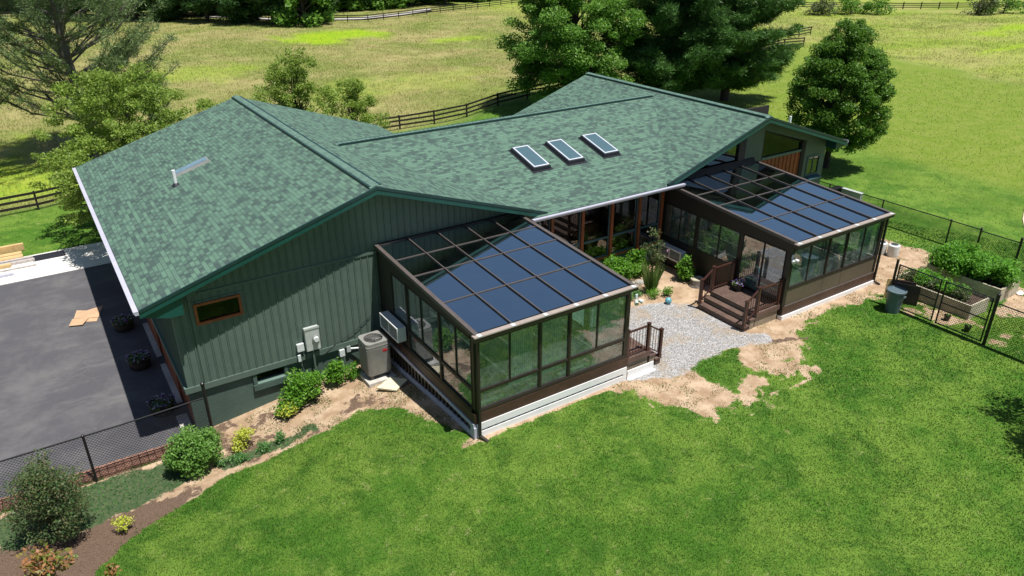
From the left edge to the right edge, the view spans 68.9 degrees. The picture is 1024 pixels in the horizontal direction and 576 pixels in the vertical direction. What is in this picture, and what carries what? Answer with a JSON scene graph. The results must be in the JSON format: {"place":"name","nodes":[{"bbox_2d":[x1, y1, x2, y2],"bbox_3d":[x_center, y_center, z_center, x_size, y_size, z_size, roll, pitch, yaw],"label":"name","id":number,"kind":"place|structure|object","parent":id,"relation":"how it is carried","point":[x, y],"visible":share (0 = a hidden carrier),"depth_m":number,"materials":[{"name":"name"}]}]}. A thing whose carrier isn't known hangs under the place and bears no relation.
{"place":"outdoors","nodes":[
{"label":"outdoors","id":0,"kind":"place"},
{"bbox_2d":[33,250,65,261],"bbox_3d":[-19.462,-1.357,31.387,1.170,0.012,0.700,-16,30,-29],"label":"rubber mat","id":1,"kind":"object","parent":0,"point":[55,254],"visible":1,"depth_m":31.39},
{"bbox_2d":[0,242,111,285],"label":"concrete path","id":2,"kind":"structure","parent":0,"point":[84,256],"depth_m":30.67,"materials":[{"name":"concrete"}]},
{"bbox_2d":[0,263,199,498],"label":"driveway","id":3,"kind":"structure","parent":0,"point":[61,380],"depth_m":23.08,"materials":[{"name":"asphalt"}]},
{"bbox_2d":[86,306,102,321],"bbox_3d":[-15.150,0.958,26.632,0.818,0.014,1.250,-8,27,-15],"label":"cardboard","id":4,"kind":"object","parent":3,"relation":"on","point":[96,318],"visible":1,"depth_m":26.37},
{"bbox_2d":[74,310,99,318],"bbox_3d":[-15.155,0.922,26.659,0.967,0.014,0.652,-4,26,-7],"label":"cardboard","id":5,"kind":"object","parent":4,"relation":"on","point":[86,314],"visible":1,"depth_m":26.60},
{"bbox_2d":[110,313,133,332],"bbox_3d":[-13.340,1.180,25.582,0.734,0.533,0.778,-16,30,-29],"label":"barrel planter","id":6,"kind":"object","parent":3,"relation":"on","point":[121,323],"visible":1,"depth_m":25.45,"materials":[{"name":"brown wood"}]},
{"bbox_2d":[125,350,150,370],"bbox_3d":[-11.681,2.245,23.373,0.763,0.546,0.766,-16,30,-29],"label":"barrel planter","id":7,"kind":"object","parent":3,"relation":"on","point":[137,360],"visible":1,"depth_m":23.26,"materials":[{"name":"brown wood"}]},
{"bbox_2d":[146,393,174,417],"bbox_3d":[-9.934,3.313,21.185,0.758,0.533,0.782,-16,30,-29],"label":"barrel planter","id":8,"kind":"object","parent":3,"relation":"on","point":[158,403],"visible":0.98,"depth_m":21.05,"materials":[{"name":"brown wood"}]},
{"bbox_2d":[0,0,1023,575],"bbox_3d":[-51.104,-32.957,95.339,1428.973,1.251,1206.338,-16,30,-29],"label":"ground","id":9,"kind":"structure","parent":0,"point":[694,334],"depth_m":19.65,"materials":[{"name":"plant"}]},
{"bbox_2d":[0,242,24,254],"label":"plank","id":10,"kind":"object","parent":9,"relation":"on","point":[11,248],"visible":1,"depth_m":31.65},
{"bbox_2d":[0,12,28,109],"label":"pine tree","id":11,"kind":"object","parent":9,"relation":"on","point":[5,99],"visible":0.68,"depth_m":41.05,"materials":[{"name":"green plant"}]},
{"bbox_2d":[15,541,78,575],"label":"shrub","id":12,"kind":"object","parent":9,"relation":"on","point":[47,560],"visible":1,"depth_m":14.38,"materials":[{"name":"orange plant"}]},
{"bbox_2d":[0,449,95,545],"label":"shrub","id":13,"kind":"object","parent":9,"relation":"on","point":[42,481],"visible":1,"depth_m":16.18,"materials":[{"name":"green plant"}]},
{"bbox_2d":[0,443,172,510],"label":"brick edging","id":14,"kind":"object","parent":9,"relation":"on","point":[121,465],"visible":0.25,"depth_m":19.15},
{"bbox_2d":[0,0,183,158],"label":"pine tree","id":15,"kind":"object","parent":9,"relation":"on","point":[57,14],"visible":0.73,"depth_m":40.91,"materials":[{"name":"green plant"}]},
{"bbox_2d":[0,382,213,511],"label":"wire fence","id":16,"kind":"object","parent":9,"relation":"on","point":[205,400],"visible":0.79,"depth_m":18.69,"materials":[{"name":"black metal"}]},
{"bbox_2d":[27,62,214,226],"bbox_3d":[-16.633,-6.182,33.144,8.941,7.350,9.257,-16,30,-29],"label":"dogwood tree","id":17,"kind":"object","parent":9,"relation":"on","point":[99,96],"visible":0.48,"depth_m":31.31,"materials":[{"name":"green plant"}]},
{"bbox_2d":[111,515,134,531],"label":"shrub","id":18,"kind":"object","parent":9,"relation":"on","point":[122,520],"visible":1,"depth_m":16.70,"materials":[{"name":"yellow plant"}]},
{"bbox_2d":[123,71,173,136],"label":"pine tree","id":19,"kind":"object","parent":9,"relation":"on","point":[150,116],"visible":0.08,"depth_m":42.81,"materials":[{"name":"green plant"}]},
{"bbox_2d":[0,423,320,552],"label":"creeping plant","id":20,"kind":"object","parent":9,"relation":"on","point":[123,495],"visible":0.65,"depth_m":18.26,"materials":[{"name":"green plant"}]},
{"bbox_2d":[140,0,189,20],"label":"conifer tree","id":21,"kind":"object","parent":9,"relation":"on","point":[171,11],"visible":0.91,"depth_m":105.94,"materials":[{"name":"green plant"}]},
{"bbox_2d":[161,424,223,480],"bbox_3d":[-8.003,4.071,18.825,1.561,1.373,1.426,7,27,14],"label":"shrub","id":22,"kind":"object","parent":9,"relation":"on","point":[189,449],"visible":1,"depth_m":18.50,"materials":[{"name":"green plant"}]},
{"bbox_2d":[179,0,219,21],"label":"conifer tree","id":23,"kind":"object","parent":9,"relation":"on","point":[204,6],"visible":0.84,"depth_m":103.75,"materials":[{"name":"green plant"}]},
{"bbox_2d":[208,0,267,24],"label":"conifer tree","id":24,"kind":"object","parent":9,"relation":"on","point":[236,11],"visible":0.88,"depth_m":102.55,"materials":[{"name":"green plant"}]},
{"bbox_2d":[229,425,255,451],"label":"shrub","id":25,"kind":"object","parent":9,"relation":"on","point":[242,435],"visible":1,"depth_m":19.36,"materials":[{"name":"yellow plant"}]},
{"bbox_2d":[1,0,516,22],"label":"board fence","id":26,"kind":"object","parent":9,"relation":"on","point":[398,13],"visible":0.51,"depth_m":111.57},
{"bbox_2d":[242,0,291,23],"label":"conifer tree","id":27,"kind":"object","parent":9,"relation":"on","point":[259,5],"visible":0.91,"depth_m":101.62,"materials":[{"name":"green plant"}]},
{"bbox_2d":[0,83,559,212],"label":"board fence","id":28,"kind":"object","parent":9,"relation":"on","point":[35,198],"visible":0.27,"depth_m":50.84,"materials":[{"name":"wood"}]},
{"bbox_2d":[273,386,304,418],"bbox_3d":[-6.156,3.145,20.661,0.977,0.862,0.982,-16,30,-29],"label":"shrub","id":29,"kind":"object","parent":9,"relation":"on","point":[286,396],"visible":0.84,"depth_m":20.50,"materials":[{"name":"green plant"}]},
{"bbox_2d":[251,45,345,118],"bbox_3d":[-11.638,-9.505,40.430,5.497,6.929,5.391,-16,30,-29],"label":"tree","id":30,"kind":"object","parent":9,"relation":"on","point":[280,76],"visible":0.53,"depth_m":39.13,"materials":[{"name":"green plant"}]},
{"bbox_2d":[264,0,335,27],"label":"forest tree","id":31,"kind":"object","parent":9,"relation":"on","point":[289,13],"visible":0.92,"depth_m":100.85,"materials":[{"name":"green plant"}]},
{"bbox_2d":[283,367,326,404],"bbox_3d":[-5.811,2.774,21.019,1.232,1.079,1.124,-4,26,-7],"label":"shrub","id":32,"kind":"object","parent":9,"relation":"on","point":[308,384],"visible":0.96,"depth_m":20.75,"materials":[{"name":"green plant"}]},
{"bbox_2d":[323,357,348,383],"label":"shrub","id":33,"kind":"object","parent":9,"relation":"on","point":[335,372],"visible":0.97,"depth_m":21.43,"materials":[{"name":"green plant"}]},
{"bbox_2d":[344,360,362,380],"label":"shrub","id":34,"kind":"object","parent":9,"relation":"on","point":[352,372],"visible":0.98,"depth_m":21.74,"materials":[{"name":"green plant"}]},
{"bbox_2d":[320,76,390,128],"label":"tree","id":35,"kind":"object","parent":9,"relation":"on","point":[354,86],"visible":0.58,"depth_m":42.06,"materials":[{"name":"green plant"}]},
{"bbox_2d":[341,0,384,10],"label":"forest tree","id":36,"kind":"object","parent":9,"relation":"on","point":[353,4],"visible":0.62,"depth_m":119.11,"materials":[{"name":"green plant"}]},
{"bbox_2d":[357,330,395,387],"bbox_3d":[-3.970,2.008,21.619,0.860,1.318,0.940,-16,30,-29],"label":"air conditioner","id":37,"kind":"object","parent":9,"relation":"on","point":[374,355],"visible":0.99,"depth_m":21.36,"materials":[{"name":"metal"}]},
{"bbox_2d":[365,0,414,9],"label":"forest tree","id":38,"kind":"object","parent":9,"relation":"on","point":[398,4],"visible":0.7,"depth_m":121.80,"materials":[{"name":"green plant"}]},
{"bbox_2d":[377,377,406,390],"bbox_3d":[-3.406,2.725,21.215,0.588,0.070,0.691,11,28,21],"label":"paver","id":39,"kind":"object","parent":9,"relation":"on","point":[392,384],"visible":1,"depth_m":21.16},
{"bbox_2d":[72,72,848,430],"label":"house","id":40,"kind":"structure","parent":9,"relation":"on","point":[240,236],"depth_m":23.48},
{"bbox_2d":[161,342,183,399],"bbox_3d":[-10.267,2.287,22.439,0.045,1.280,2.300,-16,30,-29],"label":"garage door","id":41,"kind":"structure","parent":40,"relation":"in","point":[174,376],"depth_m":22.24,"materials":[{"name":"orange wood"}]},
{"bbox_2d":[193,293,243,325],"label":"window","id":42,"kind":"structure","parent":40,"relation":"in","point":[218,309],"depth_m":19.39,"materials":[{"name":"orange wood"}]},
{"bbox_2d":[252,365,289,390],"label":"basement window","id":43,"kind":"structure","parent":40,"relation":"in","point":[270,382],"depth_m":21.01,"materials":[{"name":"green metal"}]},
{"bbox_2d":[303,324,320,370],"bbox_3d":[-5.630,2.067,21.395,0.440,2.160,0.234,-16,30,-29],"label":"electric meter","id":44,"kind":"object","parent":40,"relation":"attached to","point":[312,338],"visible":0.94,"depth_m":21.05,"materials":[{"name":"grey metal"}]},
{"bbox_2d":[554,212,580,249],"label":"window","id":45,"kind":"structure","parent":40,"relation":"in","point":[567,227],"depth_m":25.12,"materials":[{"name":"clear glass"}]},
{"bbox_2d":[583,204,610,258],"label":"window","id":46,"kind":"structure","parent":40,"relation":"in","point":[597,220],"depth_m":25.89,"materials":[{"name":"clear glass"}]},
{"bbox_2d":[612,198,638,252],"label":"window","id":47,"kind":"structure","parent":40,"relation":"in","point":[625,212],"depth_m":26.54,"materials":[{"name":"clear glass"}]},
{"bbox_2d":[639,192,660,245],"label":"window","id":48,"kind":"structure","parent":40,"relation":"in","point":[650,203],"depth_m":27.09,"materials":[{"name":"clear glass"}]},
{"bbox_2d":[700,144,737,168],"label":"gable window","id":49,"kind":"structure","parent":40,"relation":"in","point":[729,156],"depth_m":28.43,"materials":[{"name":"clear glass"}]},
{"bbox_2d":[761,130,801,157],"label":"gable window","id":50,"kind":"structure","parent":40,"relation":"in","point":[774,143],"depth_m":29.85,"materials":[{"name":"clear glass"}]},
{"bbox_2d":[804,154,820,176],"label":"window","id":51,"kind":"structure","parent":40,"relation":"in","point":[812,164],"depth_m":31.57,"materials":[{"name":"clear glass"}]},
{"bbox_2d":[374,213,638,442],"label":"sunroom","id":52,"kind":"structure","parent":9,"relation":"on","point":[498,337],"depth_m":19.84,"materials":[{"name":"blue glass"}]},
{"bbox_2d":[379,310,406,342],"bbox_3d":[-3.379,1.145,21.205,0.270,0.570,1.180,-16,30,-29],"label":"heat pump","id":53,"kind":"object","parent":52,"relation":"attached to","point":[393,327],"visible":1,"depth_m":20.97,"materials":[{"name":"white metal"}]},
{"bbox_2d":[390,273,406,326],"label":"window","id":54,"kind":"structure","parent":52,"relation":"in","point":[391,276],"depth_m":21.02,"materials":[{"name":"brown metal"}]},
{"bbox_2d":[406,286,438,358],"bbox_3d":[-2.333,0.889,19.689,0.070,1.398,1.786,-16,30,-29],"label":"window","id":55,"kind":"structure","parent":52,"relation":"in","point":[407,289],"depth_m":19.96,"materials":[{"name":"brown metal"}]},
{"bbox_2d":[409,334,439,377],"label":"window","id":56,"kind":"structure","parent":52,"relation":"in","point":[410,336],"depth_m":20.39,"materials":[{"name":"brown metal"}]},
{"bbox_2d":[438,313,471,388],"bbox_3d":[-1.378,1.527,18.374,0.070,1.398,1.558,-16,30,-29],"label":"window","id":57,"kind":"structure","parent":52,"relation":"in","point":[440,316],"depth_m":18.51,"materials":[{"name":"brown metal"}]},
{"bbox_2d":[441,363,472,408],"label":"window","id":58,"kind":"structure","parent":52,"relation":"in","point":[469,404],"depth_m":18.98,"materials":[{"name":"brown metal"}]},
{"bbox_2d":[479,323,539,389],"bbox_3d":[-0.069,1.660,18.222,1.777,1.358,0.070,-16,30,-29],"label":"window","id":59,"kind":"structure","parent":52,"relation":"in","point":[509,334],"depth_m":18.42,"materials":[{"name":"brown metal"}]},
{"bbox_2d":[481,371,538,408],"bbox_3d":[-0.066,2.535,18.649,1.777,0.506,0.070,-16,30,-29],"label":"window","id":60,"kind":"structure","parent":52,"relation":"in","point":[537,386],"depth_m":18.74,"materials":[{"name":"brown metal"}]},
{"bbox_2d":[541,313,569,368],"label":"window","id":61,"kind":"structure","parent":52,"relation":"in","point":[568,317],"depth_m":19.06,"materials":[{"name":"brown metal"}]},
{"bbox_2d":[569,340,624,375],"bbox_3d":[2.272,1.859,20.019,1.877,0.506,0.070,-16,30,-29],"label":"window","id":62,"kind":"structure","parent":52,"relation":"in","point":[623,342],"depth_m":20.13,"materials":[{"name":"brown metal"}]},
{"bbox_2d":[570,294,627,357],"bbox_3d":[2.269,0.983,19.592,1.877,1.358,0.070,-16,30,-29],"label":"window","id":63,"kind":"structure","parent":52,"relation":"in","point":[626,298],"depth_m":19.76,"materials":[{"name":"brown metal"}]},
{"bbox_2d":[95,221,1023,575],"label":"lawn grass","id":64,"kind":"structure","parent":9,"relation":"on","point":[667,439],"depth_m":17.29,"materials":[{"name":"plant"}]},
{"bbox_2d":[494,0,651,102],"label":"oak tree","id":65,"kind":"object","parent":9,"relation":"on","point":[567,37],"visible":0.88,"depth_m":48.50,"materials":[{"name":"green plant"}]},
{"bbox_2d":[602,253,640,279],"bbox_3d":[3.812,-0.663,26.495,1.477,1.130,1.446,-8,27,-15],"label":"shrub","id":66,"kind":"object","parent":9,"relation":"on","point":[623,266],"visible":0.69,"depth_m":26.18,"materials":[{"name":"green plant"}]},
{"bbox_2d":[589,304,663,375],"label":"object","id":67,"kind":"structure","parent":9,"relation":"on","point":[639,354],"depth_m":21.24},
{"bbox_2d":[625,247,651,276],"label":"shrub","id":68,"kind":"object","parent":9,"relation":"on","point":[636,256],"visible":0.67,"depth_m":26.80,"materials":[{"name":"green plant"}]},
{"bbox_2d":[626,361,655,380],"bbox_3d":[3.666,2.370,21.126,1.015,0.350,0.120,-16,30,-29],"label":"skirting board","id":69,"kind":"object","parent":9,"relation":"on","point":[639,371],"visible":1,"depth_m":21.10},
{"bbox_2d":[640,227,668,270],"bbox_3d":[5.031,-1.255,26.789,1.075,1.933,0.930,12,28,23],"label":"shrub","id":70,"kind":"object","parent":9,"relation":"on","point":[652,256],"visible":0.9,"depth_m":26.64,"materials":[{"name":"green plant"}]},
{"bbox_2d":[675,254,695,280],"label":"shrub","id":71,"kind":"object","parent":9,"relation":"on","point":[684,270],"visible":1,"depth_m":26.43,"materials":[{"name":"green plant"}]},
{"bbox_2d":[618,0,763,94],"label":"pine tree","id":72,"kind":"object","parent":9,"relation":"on","point":[670,61],"visible":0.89,"depth_m":49.45,"materials":[{"name":"green plant"}]},
{"bbox_2d":[669,0,806,100],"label":"pine tree","id":73,"kind":"object","parent":9,"relation":"on","point":[741,68],"visible":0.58,"depth_m":50.41,"materials":[{"name":"green plant"}]},
{"bbox_2d":[697,258,783,331],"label":"entry steps","id":74,"kind":"structure","parent":9,"relation":"on","point":[744,310],"depth_m":24.06,"materials":[{"name":"wood"}]},
{"bbox_2d":[659,157,895,320],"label":"sunroom","id":75,"kind":"structure","parent":9,"relation":"on","point":[772,219],"depth_m":25.65,"materials":[{"name":"blue glass"}]},
{"bbox_2d":[658,242,685,262],"bbox_3d":[5.846,-1.246,27.348,0.270,0.540,1.150,-16,30,-29],"label":"heat pump","id":76,"kind":"object","parent":75,"relation":"attached to","point":[675,254],"visible":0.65,"depth_m":27.15,"materials":[{"name":"white metal"}]},
{"bbox_2d":[663,203,696,247],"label":"window","id":77,"kind":"structure","parent":75,"relation":"in","point":[667,204],"depth_m":26.94,"materials":[{"name":"brown metal"}]},
{"bbox_2d":[695,216,740,264],"bbox_3d":[7.030,-1.604,25.518,0.070,1.250,1.840,-16,30,-29],"label":"window","id":78,"kind":"structure","parent":75,"relation":"in","point":[700,217],"depth_m":25.60,"materials":[{"name":"brown metal"}]},
{"bbox_2d":[737,234,786,300],"bbox_3d":[8.068,-0.669,24.186,0.070,1.770,1.715,-16,30,-29],"label":"sliding door","id":79,"kind":"structure","parent":75,"relation":"in","point":[744,235],"depth_m":24.24,"materials":[{"name":"brown metal"}]},
{"bbox_2d":[788,239,830,287],"bbox_3d":[9.478,-0.809,23.824,1.793,1.296,0.070,-16,30,-29],"label":"window","id":80,"kind":"structure","parent":75,"relation":"in","point":[829,240],"depth_m":23.97,"materials":[{"name":"brown metal"}]},
{"bbox_2d":[843,221,882,267],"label":"window","id":81,"kind":"structure","parent":75,"relation":"in","point":[881,223],"depth_m":25.40,"materials":[{"name":"brown metal"}]},
{"bbox_2d":[801,0,837,15],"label":"bush","id":82,"kind":"object","parent":9,"relation":"on","point":[819,7],"visible":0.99,"depth_m":112.01,"materials":[{"name":"green plant"}]},
{"bbox_2d":[782,18,898,167],"bbox_3d":[16.402,-9.626,37.468,5.414,7.565,5.471,-16,30,-29],"label":"maple tree","id":83,"kind":"object","parent":9,"relation":"on","point":[840,80],"visible":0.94,"depth_m":36.07,"materials":[{"name":"green plant"}]},
{"bbox_2d":[830,185,863,199],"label":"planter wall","id":84,"kind":"structure","parent":9,"relation":"on","point":[852,193],"depth_m":32.56,"materials":[{"name":"white concrete"}]},
{"bbox_2d":[832,0,864,13],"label":"bush","id":85,"kind":"object","parent":9,"relation":"on","point":[848,5],"visible":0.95,"depth_m":113.51,"materials":[{"name":"green plant"}]},
{"bbox_2d":[860,0,896,14],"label":"bush","id":86,"kind":"object","parent":9,"relation":"on","point":[875,8],"visible":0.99,"depth_m":112.06,"materials":[{"name":"green plant"}]},
{"bbox_2d":[878,241,900,257],"bbox_3d":[14.409,-1.512,28.677,0.869,0.477,0.417,18,31,32],"label":"bucket","id":87,"kind":"object","parent":9,"relation":"on","point":[893,249],"visible":0.73,"depth_m":28.46,"materials":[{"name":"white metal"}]},
{"bbox_2d":[885,286,906,313],"bbox_3d":[12.493,0.405,24.392,0.612,0.800,0.640,-16,30,-29],"label":"trash can","id":88,"kind":"object","parent":9,"relation":"on","point":[895,297],"visible":1,"depth_m":24.23,"materials":[{"name":"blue plastic"}]},
{"bbox_2d":[820,181,979,248],"bbox_3d":[15.370,-3.392,31.961,0.072,1.170,8.917,-16,30,-29],"label":"wire fence","id":89,"kind":"object","parent":9,"relation":"on","point":[950,222],"visible":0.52,"depth_m":30.15,"materials":[{"name":"black metal"}]},
{"bbox_2d":[976,227,1023,262],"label":"wire gate","id":90,"kind":"structure","parent":89,"relation":"attached to","point":[1018,247],"depth_m":27.87,"materials":[{"name":"black metal"}]},
{"bbox_2d":[780,1,1023,8],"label":"board fence","id":91,"kind":"object","parent":9,"relation":"on","point":[921,5],"visible":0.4,"depth_m":119.58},
{"bbox_2d":[897,283,920,305],"bbox_3d":[13.133,0.213,24.896,0.779,0.700,0.040,13,29,25],"label":"wood sheet","id":92,"kind":"object","parent":9,"relation":"on","point":[911,295],"visible":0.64,"depth_m":24.80,"materials":[{"name":"black wood"}]},
{"bbox_2d":[891,259,942,320],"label":"wire gate","id":93,"kind":"structure","parent":9,"relation":"on","point":[896,284],"depth_m":23.97,"materials":[{"name":"black metal"}]},
{"bbox_2d":[895,271,989,319],"bbox_3d":[14.397,0.214,25.177,1.130,0.544,2.640,-16,30,-29],"label":"raised bed","id":94,"kind":"object","parent":9,"relation":"on","point":[954,303],"visible":0.45,"depth_m":24.41,"materials":[{"name":"wood"}]},
{"bbox_2d":[927,262,1019,301],"bbox_3d":[16.122,-0.309,26.236,1.250,0.544,2.550,-16,30,-29],"label":"raised bed","id":95,"kind":"object","parent":9,"relation":"on","point":[984,287],"visible":0.34,"depth_m":25.49,"materials":[{"name":"wood"}]},
{"bbox_2d":[925,243,954,266],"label":"vegetable plant","id":96,"kind":"object","parent":95,"relation":"in","point":[931,258],"visible":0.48,"depth_m":26.61,"materials":[{"name":"green plant"}]},
{"bbox_2d":[933,244,964,270],"bbox_3d":[15.328,-1.035,26.239,1.187,1.153,1.080,-16,30,-29],"label":"vegetable plant","id":97,"kind":"object","parent":95,"relation":"in","point":[944,259],"visible":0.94,"depth_m":26.05,"materials":[{"name":"green plant"}]},
{"bbox_2d":[940,243,971,279],"bbox_3d":[15.659,-0.936,26.056,1.297,1.133,1.026,-16,30,-29],"label":"vegetable plant","id":98,"kind":"object","parent":95,"relation":"in","point":[955,272],"visible":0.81,"depth_m":25.89,"materials":[{"name":"green plant"}]},
{"bbox_2d":[961,250,994,273],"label":"vegetable plant","id":99,"kind":"object","parent":95,"relation":"in","point":[981,256],"visible":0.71,"depth_m":25.49,"materials":[{"name":"green plant"}]},
{"bbox_2d":[968,258,995,280],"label":"vegetable plant","id":100,"kind":"object","parent":95,"relation":"in","point":[983,268],"visible":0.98,"depth_m":25.23,"materials":[{"name":"green plant"}]},
{"bbox_2d":[976,260,1010,286],"bbox_3d":[16.339,-0.508,25.308,1.069,1.014,1.009,-16,30,-29],"label":"vegetable plant","id":101,"kind":"object","parent":95,"relation":"in","point":[993,279],"visible":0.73,"depth_m":25.20,"materials":[{"name":"green plant"}]},
{"bbox_2d":[991,261,1023,289],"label":"vegetable plant","id":102,"kind":"object","parent":95,"relation":"in","point":[1006,268],"visible":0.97,"depth_m":24.92,"materials":[{"name":"green plant"}]},
{"bbox_2d":[998,257,1022,284],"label":"vegetable plant","id":103,"kind":"object","parent":95,"relation":"in","point":[1013,264],"visible":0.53,"depth_m":25.05,"materials":[{"name":"green plant"}]},
{"bbox_2d":[960,0,998,15],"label":"bush","id":104,"kind":"object","parent":9,"relation":"on","point":[980,5],"visible":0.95,"depth_m":107.57,"materials":[{"name":"green plant"}]},
{"bbox_2d":[976,0,1023,14],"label":"bush","id":105,"kind":"object","parent":9,"relation":"on","point":[1009,4],"visible":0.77,"depth_m":108.38,"materials":[{"name":"green plant"}]},
{"bbox_2d":[982,293,1023,358],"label":"wire fence","id":106,"kind":"object","parent":9,"relation":"on","point":[993,312],"visible":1,"depth_m":21.96,"materials":[{"name":"black metal"}]},
{"bbox_2d":[935,281,994,341],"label":"wire gate","id":107,"kind":"structure","parent":106,"relation":"attached to","point":[958,309],"depth_m":22.84,"materials":[{"name":"black metal"}]},
{"bbox_2d":[0,5,1023,214],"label":"pasture grass","id":108,"kind":"structure","parent":0,"point":[357,48],"depth_m":77.90,"materials":[{"name":"plant"}]},
{"bbox_2d":[0,64,1023,253],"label":"field grass","id":109,"kind":"structure","parent":0,"point":[822,167],"depth_m":40.71,"materials":[{"name":"plant"}]},
{"bbox_2d":[641,259,666,292],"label":"ornamental grass","id":110,"kind":"object","parent":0,"point":[651,278],"depth_m":25.58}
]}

